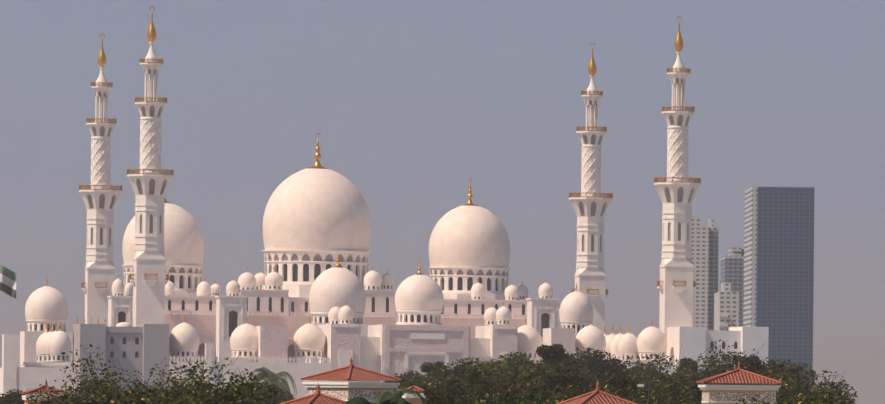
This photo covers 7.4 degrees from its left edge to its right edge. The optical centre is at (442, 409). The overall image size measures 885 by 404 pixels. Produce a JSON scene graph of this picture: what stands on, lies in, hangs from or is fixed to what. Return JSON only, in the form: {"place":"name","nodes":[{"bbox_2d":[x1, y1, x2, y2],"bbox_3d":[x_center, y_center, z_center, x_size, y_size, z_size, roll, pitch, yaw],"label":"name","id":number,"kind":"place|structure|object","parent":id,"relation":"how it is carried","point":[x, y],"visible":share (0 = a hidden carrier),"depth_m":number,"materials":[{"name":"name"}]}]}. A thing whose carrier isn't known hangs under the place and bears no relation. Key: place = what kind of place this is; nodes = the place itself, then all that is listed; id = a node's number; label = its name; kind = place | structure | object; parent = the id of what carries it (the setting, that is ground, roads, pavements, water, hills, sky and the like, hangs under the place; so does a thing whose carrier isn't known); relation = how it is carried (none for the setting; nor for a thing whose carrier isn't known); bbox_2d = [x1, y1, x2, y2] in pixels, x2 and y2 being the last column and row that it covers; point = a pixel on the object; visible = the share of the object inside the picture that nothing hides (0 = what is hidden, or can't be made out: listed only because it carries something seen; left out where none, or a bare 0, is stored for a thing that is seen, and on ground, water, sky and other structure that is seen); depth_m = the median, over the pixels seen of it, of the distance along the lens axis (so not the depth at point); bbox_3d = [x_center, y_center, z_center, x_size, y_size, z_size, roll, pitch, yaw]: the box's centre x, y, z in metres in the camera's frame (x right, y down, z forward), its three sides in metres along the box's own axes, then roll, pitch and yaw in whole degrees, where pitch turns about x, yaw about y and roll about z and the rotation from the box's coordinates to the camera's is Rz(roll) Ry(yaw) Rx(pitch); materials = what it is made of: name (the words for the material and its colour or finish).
{"place":"outdoors","nodes":[
{"label":"outdoors","id":0,"kind":"place"},
{"bbox_2d":[402,385,424,403],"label":"pavilion","id":1,"kind":"structure","parent":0,"point":[409,397],"depth_m":599.18,"materials":[{"name":"brown"}]},
{"bbox_2d":[0,0,884,403],"label":"sky","id":2,"kind":"structure","parent":0,"point":[410,102],"materials":[{"name":"blue"}]},
{"bbox_2d":[720,247,743,326],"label":"tall tower","id":3,"kind":"structure","parent":0,"point":[734,268],"depth_m":3001.48,"materials":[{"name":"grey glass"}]},
{"bbox_2d":[696,361,781,403],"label":"pavilion","id":4,"kind":"structure","parent":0,"point":[728,377],"depth_m":607.19,"materials":[{"name":"brown tile"}]},
{"bbox_2d":[743,186,757,326],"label":"tower","id":5,"kind":"structure","parent":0,"point":[749,262],"depth_m":2515.21,"materials":[{"name":"grey concrete"}]},
{"label":"ground","id":6,"kind":"structure","parent":0,"visible":0},
{"bbox_2d":[0,265,15,298],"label":"flag","id":7,"kind":"object","parent":6,"relation":"on","point":[6,282],"depth_m":1498.80,"materials":[{"name":"multicoloured fabric"}]},
{"bbox_2d":[0,389,19,403],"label":"tree","id":8,"kind":"object","parent":6,"relation":"on","point":[7,401],"depth_m":798.71,"materials":[{"name":"green plant"}]},
{"bbox_2d":[0,397,21,403],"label":"tree","id":9,"kind":"object","parent":6,"relation":"on","point":[1,401],"depth_m":758.11,"materials":[{"name":"green plant"}]},
{"bbox_2d":[5,389,24,403],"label":"tree","id":10,"kind":"object","parent":6,"relation":"on","point":[17,394],"depth_m":1177.72,"materials":[{"name":"green plant"}]},
{"bbox_2d":[20,379,71,403],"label":"pavilion","id":11,"kind":"structure","parent":6,"relation":"on","point":[24,397],"depth_m":697.90,"materials":[{"name":"brown"}]},
{"bbox_2d":[20,279,72,367],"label":"domed building","id":12,"kind":"structure","parent":6,"relation":"on","point":[50,303],"depth_m":1843.85,"materials":[{"name":"stone"}]},
{"bbox_2d":[26,383,69,395],"bbox_3d":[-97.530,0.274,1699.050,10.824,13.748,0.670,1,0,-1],"label":"picket fence","id":13,"kind":"object","parent":6,"relation":"on","point":[43,385],"depth_m":1698.73,"materials":[{"name":"grey"}]},
{"bbox_2d":[26,376,125,403],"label":"tree","id":14,"kind":"object","parent":6,"relation":"on","point":[46,400],"depth_m":597.72,"materials":[{"name":"green plant"}]},
{"bbox_2d":[0,315,169,396],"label":"wall","id":15,"kind":"structure","parent":6,"relation":"on","point":[120,357],"depth_m":1828.59,"materials":[{"name":"grey stone"}]},
{"bbox_2d":[36,319,70,361],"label":"dome row","id":16,"kind":"object","parent":15,"relation":"on","point":[54,336],"depth_m":1794.28,"materials":[{"name":"stone"}]},
{"bbox_2d":[79,34,121,325],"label":"minaret","id":17,"kind":"object","parent":6,"relation":"on","point":[108,278],"depth_m":1986.23,"materials":[{"name":"stone"}]},
{"bbox_2d":[47,375,190,403],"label":"tree","id":18,"kind":"object","parent":6,"relation":"on","point":[78,391],"depth_m":560.19,"materials":[{"name":"green plant"}]},
{"bbox_2d":[107,296,132,326],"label":"portal","id":19,"kind":"object","parent":6,"relation":"on","point":[119,308],"depth_m":1942.26,"materials":[{"name":"stone"}]},
{"bbox_2d":[109,379,164,403],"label":"tree","id":20,"kind":"object","parent":6,"relation":"on","point":[144,395],"depth_m":499.31,"materials":[{"name":"green plant"}]},
{"bbox_2d":[41,343,236,403],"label":"sparse tree","id":21,"kind":"object","parent":6,"relation":"on","point":[99,397],"depth_m":498.44,"materials":[{"name":"green plant"}]},
{"bbox_2d":[127,6,173,326],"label":"minaret","id":22,"kind":"object","parent":6,"relation":"on","point":[150,216],"depth_m":1847.53,"materials":[{"name":"stone"}]},
{"bbox_2d":[128,378,185,398],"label":"tree","id":23,"kind":"object","parent":6,"relation":"on","point":[149,387],"depth_m":1346.34,"materials":[{"name":"green plant"}]},
{"bbox_2d":[165,380,212,397],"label":"tree","id":24,"kind":"object","parent":6,"relation":"on","point":[205,381],"depth_m":1298.28,"materials":[{"name":"green plant"}]},
{"bbox_2d":[146,386,240,403],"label":"tree","id":25,"kind":"object","parent":6,"relation":"on","point":[196,395],"depth_m":517.77,"materials":[{"name":"green plant"}]},
{"bbox_2d":[178,380,222,401],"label":"tree","id":26,"kind":"object","parent":6,"relation":"on","point":[206,388],"depth_m":598.79,"materials":[{"name":"green plant"}]},
{"bbox_2d":[135,348,279,403],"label":"sparse tree","id":27,"kind":"object","parent":6,"relation":"on","point":[246,390],"depth_m":519.96,"materials":[{"name":"green plant"}]},
{"bbox_2d":[215,276,247,361],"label":"domed tower","id":28,"kind":"structure","parent":6,"relation":"on","point":[229,320],"depth_m":1916.86,"materials":[{"name":"stone"}]},
{"bbox_2d":[224,385,263,403],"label":"tree","id":29,"kind":"object","parent":6,"relation":"on","point":[247,396],"depth_m":538.41,"materials":[{"name":"green plant"}]},
{"bbox_2d":[246,398,289,403],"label":"tree","id":30,"kind":"object","parent":6,"relation":"on","point":[266,402],"depth_m":468.49,"materials":[{"name":"green plant"}]},
{"bbox_2d":[248,367,297,395],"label":"palm","id":31,"kind":"object","parent":6,"relation":"on","point":[273,380],"depth_m":1498.25,"materials":[{"name":"green plant"}]},
{"bbox_2d":[259,383,294,403],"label":"tree","id":32,"kind":"object","parent":6,"relation":"on","point":[282,393],"depth_m":1249.46,"materials":[{"name":"green plant"}]},
{"bbox_2d":[280,383,345,403],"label":"tiled roof","id":33,"kind":"structure","parent":6,"relation":"on","point":[320,399],"depth_m":469.28,"materials":[{"name":"brown tile"}]},
{"bbox_2d":[124,285,526,362],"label":"walls","id":34,"kind":"structure","parent":6,"relation":"on","point":[303,301],"depth_m":2011.13,"materials":[{"name":"stone"}]},
{"bbox_2d":[122,193,203,291],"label":"great dome","id":35,"kind":"structure","parent":34,"relation":"on","point":[180,235],"depth_m":2045.22,"materials":[{"name":"stone"}]},
{"bbox_2d":[262,133,370,285],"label":"great dome","id":36,"kind":"structure","parent":34,"relation":"on","point":[311,254],"depth_m":2047.71,"materials":[{"name":"stone"}]},
{"bbox_2d":[112,265,528,299],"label":"small domes","id":37,"kind":"structure","parent":34,"relation":"on","point":[368,282],"depth_m":2027.22,"materials":[{"name":"stone"}]},
{"bbox_2d":[428,179,510,293],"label":"great dome","id":38,"kind":"structure","parent":34,"relation":"on","point":[503,252],"depth_m":2057.90,"materials":[{"name":"stone"}]},
{"bbox_2d":[305,249,369,362],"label":"dome","id":39,"kind":"structure","parent":6,"relation":"on","point":[333,272],"depth_m":1985.76,"materials":[{"name":"stone"}]},
{"bbox_2d":[300,357,401,403],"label":"pavilion","id":40,"kind":"structure","parent":6,"relation":"on","point":[380,388],"depth_m":558.10,"materials":[{"name":"brown tile"}]},
{"bbox_2d":[344,389,428,403],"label":"tree","id":41,"kind":"object","parent":6,"relation":"on","point":[385,396],"depth_m":429.26,"materials":[{"name":"green plant"}]},
{"bbox_2d":[386,366,427,394],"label":"tree","id":42,"kind":"object","parent":6,"relation":"on","point":[408,376],"depth_m":1149.79,"materials":[{"name":"green plant"}]},
{"bbox_2d":[316,302,517,381],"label":"entrance block","id":43,"kind":"structure","parent":6,"relation":"on","point":[397,342],"depth_m":1840.46,"materials":[{"name":"stone"}]},
{"bbox_2d":[395,258,443,324],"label":"dome","id":44,"kind":"structure","parent":43,"relation":"on","point":[412,297],"depth_m":1848.82,"materials":[{"name":"stone"}]},
{"bbox_2d":[169,315,677,398],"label":"arcade","id":45,"kind":"object","parent":6,"relation":"on","point":[325,368],"depth_m":1838.71,"materials":[{"name":"stone"}]},
{"bbox_2d":[604,325,637,360],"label":"domes","id":46,"kind":"structure","parent":45,"relation":"attached to","point":[621,341],"depth_m":1859.34,"materials":[{"name":"stone"}]},
{"bbox_2d":[387,376,466,403],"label":"tree","id":47,"kind":"object","parent":6,"relation":"on","point":[458,383],"depth_m":798.48,"materials":[{"name":"green plant"}]},
{"bbox_2d":[416,360,449,382],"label":"tree","id":48,"kind":"object","parent":6,"relation":"on","point":[432,366],"depth_m":1099.50,"materials":[{"name":"green plant"}]},
{"bbox_2d":[423,389,454,403],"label":"tree","id":49,"kind":"object","parent":6,"relation":"on","point":[444,397],"depth_m":479.88,"materials":[{"name":"green plant"}]},
{"bbox_2d":[404,356,530,387],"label":"tree","id":50,"kind":"object","parent":6,"relation":"on","point":[433,375],"depth_m":1049.20,"materials":[{"name":"green plant"}]},
{"bbox_2d":[442,366,503,403],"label":"tree","id":51,"kind":"object","parent":6,"relation":"on","point":[473,391],"depth_m":759.44,"materials":[{"name":"green plant"}]},
{"bbox_2d":[449,359,537,381],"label":"tree","id":52,"kind":"object","parent":6,"relation":"on","point":[510,367],"depth_m":1095.82,"materials":[{"name":"green plant"}]},
{"bbox_2d":[454,386,537,403],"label":"tree","id":53,"kind":"object","parent":6,"relation":"on","point":[499,398],"depth_m":499.61,"materials":[{"name":"green plant"}]},
{"bbox_2d":[485,370,539,391],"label":"tree","id":54,"kind":"object","parent":6,"relation":"on","point":[511,379],"depth_m":799.74,"materials":[{"name":"green plant"}]},
{"bbox_2d":[469,360,594,403],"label":"tree","id":55,"kind":"object","parent":6,"relation":"on","point":[497,376],"depth_m":777.79,"materials":[{"name":"green plant"}]},
{"bbox_2d":[526,280,560,362],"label":"domed turret","id":56,"kind":"object","parent":6,"relation":"on","point":[533,324],"depth_m":1930.28,"materials":[{"name":"stone"}]},
{"bbox_2d":[490,349,596,380],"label":"tree","id":57,"kind":"object","parent":6,"relation":"on","point":[515,359],"depth_m":1097.99,"materials":[{"name":"green plant"}]},
{"bbox_2d":[494,384,622,403],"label":"tree","id":58,"kind":"object","parent":6,"relation":"on","point":[538,397],"depth_m":521.33,"materials":[{"name":"green plant"}]},
{"bbox_2d":[531,342,596,389],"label":"tree","id":59,"kind":"object","parent":6,"relation":"on","point":[549,354],"depth_m":1048.48,"materials":[{"name":"green plant"}]},
{"bbox_2d":[519,363,625,403],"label":"tree","id":60,"kind":"object","parent":6,"relation":"on","point":[551,378],"depth_m":758.79,"materials":[{"name":"green plant"}]},
{"bbox_2d":[559,283,592,356],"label":"dome","id":61,"kind":"structure","parent":6,"relation":"on","point":[570,302],"depth_m":1961.08,"materials":[{"name":"stone"}]},
{"bbox_2d":[569,43,612,331],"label":"minaret","id":62,"kind":"object","parent":6,"relation":"on","point":[584,175],"depth_m":2008.17,"materials":[{"name":"stone"}]},
{"bbox_2d":[530,346,656,385],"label":"tree","id":63,"kind":"object","parent":6,"relation":"on","point":[586,362],"depth_m":1099.41,"materials":[{"name":"green plant"}]},
{"bbox_2d":[556,381,636,403],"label":"tiled roof","id":64,"kind":"structure","parent":6,"relation":"on","point":[588,398],"depth_m":499.12,"materials":[{"name":"brown tile"}]},
{"bbox_2d":[584,371,651,393],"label":"tree","id":65,"kind":"object","parent":6,"relation":"on","point":[603,381],"depth_m":796.85,"materials":[{"name":"green plant"}]},
{"bbox_2d":[575,351,673,380],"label":"tree","id":66,"kind":"object","parent":6,"relation":"on","point":[651,364],"depth_m":1149.89,"materials":[{"name":"green plant"}]},
{"bbox_2d":[606,374,646,399],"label":"tree","id":67,"kind":"object","parent":6,"relation":"on","point":[622,386],"depth_m":780.22,"materials":[{"name":"green plant"}]},
{"bbox_2d":[638,362,649,402],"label":"lamp post","id":68,"kind":"object","parent":6,"relation":"on","point":[643,385],"depth_m":650.00,"materials":[{"name":"grey metal"}]},
{"bbox_2d":[613,373,691,403],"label":"tree","id":69,"kind":"object","parent":6,"relation":"on","point":[671,386],"depth_m":758.75,"materials":[{"name":"green plant"}]},
{"bbox_2d":[641,395,670,403],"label":"tree","id":70,"kind":"object","parent":6,"relation":"on","point":[659,401],"depth_m":559.38,"materials":[{"name":"green plant"}]},
{"bbox_2d":[632,364,699,382],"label":"tree","id":71,"kind":"object","parent":6,"relation":"on","point":[653,371],"depth_m":1148.18,"materials":[{"name":"green plant"}]},
{"bbox_2d":[629,377,712,403],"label":"tree","id":72,"kind":"object","parent":6,"relation":"on","point":[689,397],"depth_m":698.33,"materials":[{"name":"green plant"}]},
{"bbox_2d":[654,356,698,383],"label":"tree","id":73,"kind":"object","parent":6,"relation":"on","point":[685,360],"depth_m":1100.32,"materials":[{"name":"green plant"}]},
{"bbox_2d":[654,16,700,361],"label":"minaret","id":74,"kind":"object","parent":6,"relation":"on","point":[670,121],"depth_m":1869.43,"materials":[{"name":"stone"}]},
{"bbox_2d":[628,340,769,386],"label":"sparse tree","id":75,"kind":"object","parent":6,"relation":"on","point":[707,362],"depth_m":996.80,"materials":[{"name":"green plant"}]},
{"bbox_2d":[691,216,708,329],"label":"high-rise building","id":76,"kind":"structure","parent":6,"relation":"on","point":[700,266],"depth_m":2901.24,"materials":[{"name":"grey concrete"}]},
{"bbox_2d":[708,219,718,329],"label":"building","id":77,"kind":"structure","parent":6,"relation":"on","point":[711,266],"depth_m":2903.30,"materials":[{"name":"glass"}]},
{"bbox_2d":[665,355,769,384],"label":"tree","id":78,"kind":"object","parent":6,"relation":"on","point":[705,373],"depth_m":1046.33,"materials":[{"name":"green plant"}]},
{"bbox_2d":[667,327,768,369],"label":"building","id":79,"kind":"structure","parent":6,"relation":"on","point":[693,347],"depth_m":1853.69,"materials":[{"name":"grey stone"}]},
{"bbox_2d":[714,283,738,329],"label":"residential tower","id":80,"kind":"structure","parent":6,"relation":"on","point":[717,303],"depth_m":2701.28,"materials":[{"name":"concrete"}]},
{"bbox_2d":[689,342,778,375],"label":"sparse tree","id":81,"kind":"object","parent":6,"relation":"on","point":[739,352],"depth_m":1051.84,"materials":[{"name":"green plant"}]},
{"bbox_2d":[733,354,793,392],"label":"tree","id":82,"kind":"object","parent":6,"relation":"on","point":[753,358],"depth_m":999.18,"materials":[{"name":"green plant"}]},
{"bbox_2d":[747,367,792,400],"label":"tree","id":83,"kind":"object","parent":6,"relation":"on","point":[770,377],"depth_m":739.49,"materials":[{"name":"green plant"}]},
{"bbox_2d":[756,187,814,389],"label":"skyscraper","id":84,"kind":"structure","parent":6,"relation":"on","point":[803,336],"depth_m":2501.40,"materials":[{"name":"glass"}]},
{"bbox_2d":[717,358,857,403],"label":"tree","id":85,"kind":"object","parent":6,"relation":"on","point":[796,368],"depth_m":998.77,"materials":[{"name":"green plant"}]},
{"bbox_2d":[736,389,846,403],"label":"tree","id":86,"kind":"object","parent":6,"relation":"on","point":[812,400],"depth_m":559.77,"materials":[{"name":"green plant"}]},
{"bbox_2d":[756,370,855,403],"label":"tree","id":87,"kind":"object","parent":6,"relation":"on","point":[800,393],"depth_m":698.64,"materials":[{"name":"green plant"}]}
]}

